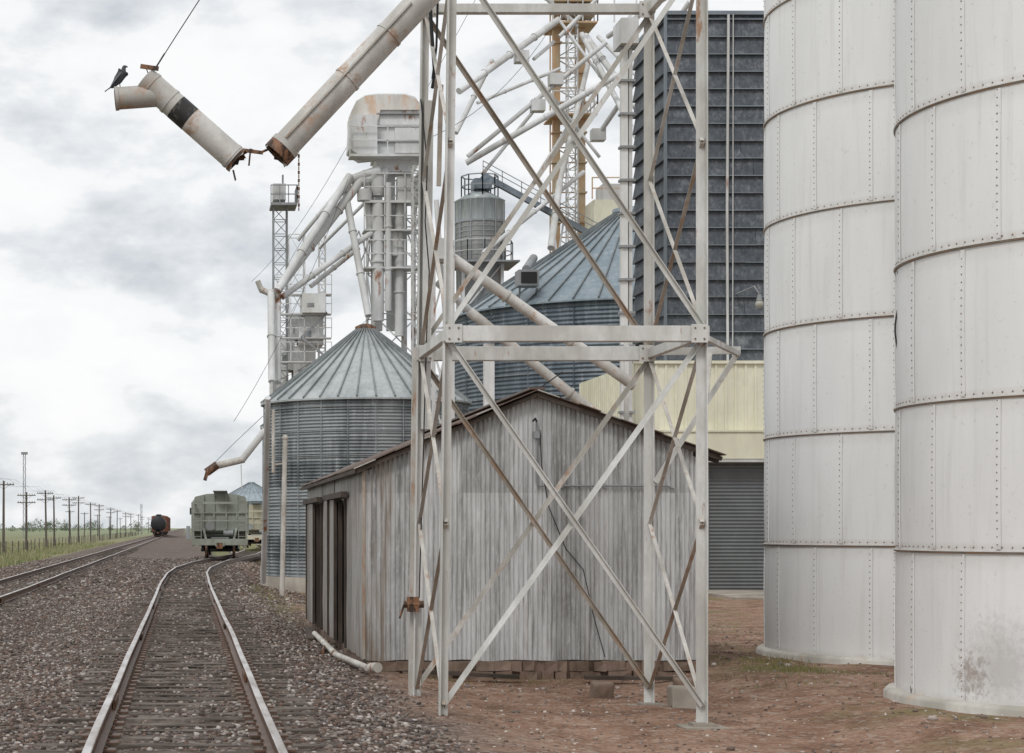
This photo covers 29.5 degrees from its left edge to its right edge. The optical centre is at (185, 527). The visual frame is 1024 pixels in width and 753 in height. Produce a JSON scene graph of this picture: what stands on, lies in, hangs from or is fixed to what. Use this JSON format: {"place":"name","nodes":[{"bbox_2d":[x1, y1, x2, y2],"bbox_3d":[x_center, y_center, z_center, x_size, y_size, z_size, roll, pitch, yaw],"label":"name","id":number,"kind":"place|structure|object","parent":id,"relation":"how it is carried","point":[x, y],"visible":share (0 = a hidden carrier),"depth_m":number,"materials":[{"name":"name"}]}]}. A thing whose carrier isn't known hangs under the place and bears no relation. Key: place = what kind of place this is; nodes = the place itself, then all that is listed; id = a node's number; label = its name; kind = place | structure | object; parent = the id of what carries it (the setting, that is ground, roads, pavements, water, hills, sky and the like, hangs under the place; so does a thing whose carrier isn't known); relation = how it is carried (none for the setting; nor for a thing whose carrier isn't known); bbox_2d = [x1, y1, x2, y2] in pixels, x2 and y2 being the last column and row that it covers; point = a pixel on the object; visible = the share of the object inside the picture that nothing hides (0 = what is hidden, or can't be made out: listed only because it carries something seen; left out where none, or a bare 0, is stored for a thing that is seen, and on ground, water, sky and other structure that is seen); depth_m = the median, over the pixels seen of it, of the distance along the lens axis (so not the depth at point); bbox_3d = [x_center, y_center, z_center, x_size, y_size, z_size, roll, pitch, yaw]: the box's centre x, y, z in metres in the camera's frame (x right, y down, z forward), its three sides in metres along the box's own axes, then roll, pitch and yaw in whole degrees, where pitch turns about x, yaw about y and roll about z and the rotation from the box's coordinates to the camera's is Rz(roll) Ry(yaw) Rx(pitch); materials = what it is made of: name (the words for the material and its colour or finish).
{"place":"outdoors","nodes":[
{"label":"outdoors","id":0,"kind":"place"},
{"bbox_2d":[0,0,763,527],"label":"sky","id":1,"kind":"structure","parent":0,"point":[134,321],"materials":[{"name":"white"}]},
{"bbox_2d":[0,528,1023,752],"bbox_3d":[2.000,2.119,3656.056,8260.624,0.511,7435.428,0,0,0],"label":"ground","id":2,"kind":"structure","parent":0,"point":[746,615],"depth_m":21.90,"materials":[{"name":"brown soil"}]},
{"bbox_2d":[0,481,13,552],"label":"utility pole","id":3,"kind":"object","parent":2,"relation":"on","point":[3,524],"visible":0.91,"depth_m":167.91,"materials":[{"name":"brown wood"}]},
{"bbox_2d":[21,452,27,537],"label":"radio mast","id":4,"kind":"object","parent":2,"relation":"on","point":[24,453],"visible":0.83,"depth_m":419.68,"materials":[{"name":"grey metal"}]},
{"bbox_2d":[17,492,35,549],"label":"utility pole","id":5,"kind":"object","parent":2,"relation":"on","point":[26,498],"visible":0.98,"depth_m":195.90,"materials":[{"name":"brown wood"}]},
{"bbox_2d":[37,490,53,546],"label":"utility pole","id":6,"kind":"object","parent":2,"relation":"on","point":[45,493],"visible":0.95,"depth_m":216.90,"materials":[{"name":"brown wood"}]},
{"bbox_2d":[49,495,60,545],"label":"utility pole","id":7,"kind":"object","parent":2,"relation":"on","point":[54,518],"visible":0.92,"depth_m":239.92,"materials":[{"name":"brown wood"}]},
{"bbox_2d":[0,541,116,567],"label":"grass verge","id":8,"kind":"object","parent":2,"relation":"on","point":[9,559],"depth_m":172.49,"materials":[{"name":"green plant"}]},
{"bbox_2d":[0,531,137,554],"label":"wire fence","id":9,"kind":"object","parent":2,"relation":"on","point":[103,537],"visible":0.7,"depth_m":244.96,"materials":[{"name":"brown wood"}]},
{"bbox_2d":[62,497,75,543],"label":"utility pole","id":10,"kind":"object","parent":2,"relation":"on","point":[69,505],"visible":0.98,"depth_m":261.88,"materials":[{"name":"brown wood"}]},
{"bbox_2d":[65,510,74,534],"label":"utility pole","id":11,"kind":"object","parent":2,"relation":"on","point":[70,519],"visible":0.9,"depth_m":394.92,"materials":[{"name":"brown wood"}]},
{"bbox_2d":[0,518,147,531],"bbox_3d":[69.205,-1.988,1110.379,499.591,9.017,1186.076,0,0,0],"label":"distant trees","id":12,"kind":"object","parent":2,"relation":"on","point":[33,528],"visible":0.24,"depth_m":1263.00,"materials":[{"name":"green plant"}]},
{"bbox_2d":[74,496,82,541],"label":"utility pole","id":13,"kind":"object","parent":2,"relation":"on","point":[78,516],"visible":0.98,"depth_m":289.89,"materials":[{"name":"brown wood"}]},
{"bbox_2d":[1,478,129,513],"bbox_3d":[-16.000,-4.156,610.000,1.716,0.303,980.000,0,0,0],"label":"telegraph wires","id":14,"kind":"object","parent":13,"relation":"attached to","point":[59,494],"visible":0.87,"depth_m":241.22,"materials":[{"name":"black metal"}]},
{"bbox_2d":[81,512,88,535],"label":"utility pole","id":15,"kind":"object","parent":2,"relation":"on","point":[84,513],"visible":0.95,"depth_m":449.90,"materials":[{"name":"brown wood"}]},
{"bbox_2d":[0,529,180,612],"bbox_3d":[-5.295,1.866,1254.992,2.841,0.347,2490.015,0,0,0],"label":"railroad track","id":16,"kind":"structure","parent":2,"relation":"on","point":[107,554],"depth_m":74.31,"materials":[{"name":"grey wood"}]},
{"bbox_2d":[150,514,166,535],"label":"tank car","id":17,"kind":"object","parent":16,"relation":"on","point":[158,523],"visible":0.95,"depth_m":372.16,"materials":[{"name":"black metal"}]},
{"bbox_2d":[152,515,167,535],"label":"boxcar","id":18,"kind":"object","parent":16,"relation":"on","point":[166,519],"visible":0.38,"depth_m":391.00,"materials":[{"name":"red paint"}]},
{"bbox_2d":[85,502,95,534],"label":"utility pole","id":19,"kind":"object","parent":2,"relation":"on","point":[90,504],"visible":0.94,"depth_m":321.89,"materials":[{"name":"brown wood"}]},
{"bbox_2d":[94,504,103,539],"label":"utility pole","id":20,"kind":"object","parent":2,"relation":"on","point":[99,520],"visible":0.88,"depth_m":359.91,"materials":[{"name":"brown wood"}]},
{"bbox_2d":[106,508,114,538],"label":"utility pole","id":21,"kind":"object","parent":2,"relation":"on","point":[110,512],"visible":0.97,"depth_m":401.88,"materials":[{"name":"brown wood"}]},
{"bbox_2d":[140,504,141,533],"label":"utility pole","id":22,"kind":"object","parent":2,"relation":"on","point":[140,519],"visible":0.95,"depth_m":699.63,"materials":[{"name":"grey wood"}]},
{"bbox_2d":[18,552,339,752],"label":"siding railroad track","id":23,"kind":"structure","parent":2,"relation":"on","point":[261,715],"depth_m":22.32,"materials":[{"name":"brown wood"}]},
{"bbox_2d":[191,491,248,557],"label":"covered hopper car","id":24,"kind":"object","parent":23,"relation":"on","point":[219,521],"visible":1,"depth_m":107.08,"materials":[{"name":"paint"}]},
{"bbox_2d":[186,508,191,538],"bbox_3d":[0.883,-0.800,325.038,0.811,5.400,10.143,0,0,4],"label":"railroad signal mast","id":25,"kind":"object","parent":2,"relation":"on","point":[187,532],"visible":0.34,"depth_m":320.00,"materials":[{"name":"grey metal"}]},
{"bbox_2d":[196,544,260,564],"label":"branch railroad track","id":26,"kind":"structure","parent":2,"relation":"on","point":[255,556],"depth_m":112.75,"materials":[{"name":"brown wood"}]},
{"bbox_2d":[229,482,261,504],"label":"distant grain bin","id":27,"kind":"object","parent":2,"relation":"on","point":[251,492],"visible":0.03,"depth_m":396.06,"materials":[{"name":"metal"}]},
{"bbox_2d":[246,503,261,547],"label":"covered hopper car","id":28,"kind":"object","parent":2,"relation":"on","point":[254,535],"visible":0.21,"depth_m":159.10,"materials":[{"name":"beige paint"}]},
{"bbox_2d":[260,424,262,574],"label":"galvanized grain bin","id":29,"kind":"object","parent":2,"relation":"on","point":[261,426],"depth_m":81.98,"materials":[{"name":"metal"}]},
{"bbox_2d":[261,396,287,595],"bbox_3d":[2.758,-0.954,59.488,0.708,6.044,5.157,0,0,0],"label":"steel pipe frame","id":30,"kind":"object","parent":2,"relation":"on","point":[265,494],"visible":0.91,"depth_m":57.03,"materials":[{"name":"white paint"}]},
{"bbox_2d":[203,416,263,487],"bbox_3d":[1.657,-2.484,62.000,2.139,2.386,0.280,0,0,0],"label":"loading spout","id":31,"kind":"object","parent":30,"relation":"attached to","point":[213,467],"visible":0.92,"depth_m":61.90,"materials":[{"name":"white metal"}]},
{"bbox_2d":[269,175,331,394],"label":"lattice ladder tower","id":32,"kind":"structure","parent":2,"relation":"on","point":[305,327],"depth_m":99.30,"materials":[{"name":"grey metal"}]},
{"bbox_2d":[255,94,419,393],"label":"bucket elevator tower","id":33,"kind":"structure","parent":2,"relation":"on","point":[383,134],"depth_m":70.69,"materials":[{"name":"white metal"}]},
{"bbox_2d":[234,1,547,420],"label":"guy wires","id":34,"kind":"object","parent":33,"relation":"attached to","point":[336,210],"visible":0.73,"depth_m":69.42,"materials":[{"name":"black metal"}]},
{"bbox_2d":[305,626,381,672],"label":"discarded pipes","id":35,"kind":"object","parent":2,"relation":"on","point":[369,667],"visible":1,"depth_m":28.17,"materials":[{"name":"plastic"}]},
{"bbox_2d":[260,323,471,592],"bbox_3d":[6.350,-2.395,66.500,7.429,9.590,7.429,0,0,0],"label":"galvanized grain bin","id":36,"kind":"object","parent":2,"relation":"on","point":[345,401],"visible":0.36,"depth_m":63.93,"materials":[{"name":"metal"}]},
{"bbox_2d":[454,172,519,309],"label":"bin","id":37,"kind":"object","parent":2,"relation":"on","point":[479,214],"visible":0.57,"depth_m":87.11,"materials":[{"name":"grey metal"}]},
{"bbox_2d":[300,387,726,679],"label":"corrugated iron shed","id":38,"kind":"structure","parent":2,"relation":"on","point":[358,549],"depth_m":27.10,"materials":[{"name":"beige metal"}]},
{"bbox_2d":[303,491,346,647],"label":"sliding doors","id":39,"kind":"structure","parent":38,"relation":"in","point":[314,527],"depth_m":32.55,"materials":[{"name":"metal"}]},
{"bbox_2d":[429,200,637,437],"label":"descending grain spouts","id":40,"kind":"object","parent":2,"relation":"on","point":[624,377],"visible":0.34,"depth_m":51.91,"materials":[{"name":"paint"}]},
{"bbox_2d":[455,206,634,411],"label":"grain bin","id":41,"kind":"object","parent":2,"relation":"on","point":[572,290],"visible":0.05,"depth_m":70.50,"materials":[{"name":"metal"}]},
{"bbox_2d":[515,254,538,312],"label":"bin roof fan unit","id":42,"kind":"object","parent":41,"relation":"attached to","point":[526,275],"visible":0.91,"depth_m":69.60,"materials":[{"name":"grey metal"}]},
{"bbox_2d":[422,670,691,680],"bbox_3d":[7.400,2.027,30.464,3.763,0.195,10.692,0,0,29],"label":"scrap timber","id":43,"kind":"object","parent":2,"relation":"on","point":[586,677],"visible":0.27,"depth_m":26.54,"materials":[{"name":"wood"}]},
{"bbox_2d":[242,582,888,692],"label":"grass tufts","id":44,"kind":"object","parent":2,"relation":"on","point":[790,668],"visible":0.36,"depth_m":26.64,"materials":[{"name":"green plant"}]},
{"bbox_2d":[399,0,740,729],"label":"steel spout support tower","id":45,"kind":"structure","parent":2,"relation":"on","point":[447,351],"depth_m":21.81,"materials":[{"name":"white metal"}]},
{"bbox_2d":[114,0,439,210],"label":"broken loading spout","id":46,"kind":"object","parent":45,"relation":"attached to","point":[346,80],"visible":1,"depth_m":21.67,"materials":[{"name":"paint"}]},
{"bbox_2d":[105,65,127,91],"bbox_3d":[-0.791,-5.174,21.770,0.269,0.304,0.146,0,0,0],"label":"perched pigeon","id":47,"kind":"object","parent":46,"relation":"on","point":[120,75],"visible":1,"depth_m":21.73,"materials":[{"name":"grey"}]},
{"bbox_2d":[589,680,614,697],"bbox_3d":[5.351,2.098,24.297,0.268,0.245,0.359,0,0,0],"label":"concrete block","id":48,"kind":"object","parent":2,"relation":"on","point":[602,689],"depth_m":24.14,"materials":[{"name":"concrete"}]},
{"bbox_2d":[585,177,619,228],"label":"roof equipment house","id":49,"kind":"structure","parent":2,"relation":"on","point":[603,205],"depth_m":89.00,"materials":[{"name":"beige metal"}]},
{"bbox_2d":[613,0,638,421],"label":"white elevator leg","id":50,"kind":"object","parent":2,"relation":"on","point":[624,29],"visible":0.66,"depth_m":56.90,"materials":[{"name":"paint"}]},
{"bbox_2d":[579,361,763,462],"bbox_3d":[17.870,-1.410,61.750,8.260,7.420,8.500,0,0,0],"label":"cream metal annex","id":51,"kind":"object","parent":2,"relation":"on","point":[735,419],"visible":0.23,"depth_m":58.00,"materials":[{"name":"beige metal"}]},
{"bbox_2d":[634,11,763,360],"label":"trim and roof","id":52,"kind":"structure","parent":51,"relation":"on","point":[728,14],"depth_m":59.83,"materials":[{"name":"white metal"}]},
{"bbox_2d":[632,16,763,361],"bbox_3d":[19.598,-10.123,62.088,8.805,12.253,4.425,0,0,0],"label":"lap siding","id":53,"kind":"object","parent":52,"relation":"attached to","point":[748,263],"visible":0.26,"depth_m":59.95,"materials":[{"name":"grey metal"}]},
{"bbox_2d":[736,285,762,307],"bbox_3d":[17.466,-7.054,58.641,0.247,0.759,2.518,0,0,0],"label":"wall lamp","id":54,"kind":"object","parent":53,"relation":"attached to","point":[759,302],"visible":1,"depth_m":57.45,"materials":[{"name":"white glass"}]},
{"bbox_2d":[708,462,764,589],"bbox_3d":[18.275,-0.080,57.995,4.650,3.960,0.130,0,0,0],"label":"rollup door","id":55,"kind":"structure","parent":51,"relation":"attached to","point":[735,525],"depth_m":58.01,"materials":[{"name":"grey metal"}]},
{"bbox_2d":[667,685,695,709],"bbox_3d":[6.041,2.055,22.902,0.363,0.290,0.368,0,0,0],"label":"concrete block","id":56,"kind":"object","parent":2,"relation":"on","point":[679,696],"depth_m":22.74,"materials":[{"name":"grey concrete"}]},
{"bbox_2d":[672,677,708,695],"bbox_3d":[6.460,2.057,24.206,0.408,0.285,0.368,0,0,0],"label":"concrete block","id":57,"kind":"object","parent":2,"relation":"on","point":[677,681],"depth_m":24.07,"materials":[{"name":"concrete"}]},
{"bbox_2d":[708,590,763,599],"bbox_3d":[18.100,2.100,55.100,5.800,0.400,5.800,0,0,0],"label":"concrete apron","id":58,"kind":"object","parent":2,"relation":"on","point":[742,594],"visible":0.11,"depth_m":54.28,"materials":[{"name":"beige concrete"}]},
{"bbox_2d":[756,0,895,665],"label":"white bolted silo","id":59,"kind":"object","parent":2,"relation":"on","point":[828,336],"visible":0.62,"depth_m":27.79,"materials":[{"name":"white metal"}]},
{"bbox_2d":[883,0,1023,717],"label":"white bolted silo","id":60,"kind":"object","parent":2,"relation":"on","point":[958,353],"visible":0.99,"depth_m":20.52,"materials":[{"name":"white metal"}]},
{"bbox_2d":[894,271,911,692],"bbox_3d":[8.305,-0.506,21.697,0.132,5.323,0.832,0,0,7],"label":"silo wall cable","id":61,"kind":"object","parent":60,"relation":"attached to","point":[896,347],"visible":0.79,"depth_m":22.09,"materials":[{"name":"black metal"}]},
{"bbox_2d":[0,556,1023,752],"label":"gravel","id":62,"kind":"structure","parent":0,"point":[37,696],"depth_m":25.58,"materials":[{"name":"grey gravel"}]},
{"bbox_2d":[455,0,689,254],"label":"rusty yellow elevator tower","id":63,"kind":"structure","parent":0,"point":[579,27],"depth_m":89.61,"materials":[{"name":"metal"}]},
{"bbox_2d":[480,160,596,249],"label":"inclined conveyor","id":64,"kind":"object","parent":63,"relation":"attached to","point":[512,191],"visible":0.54,"depth_m":87.85,"materials":[{"name":"grey metal"}]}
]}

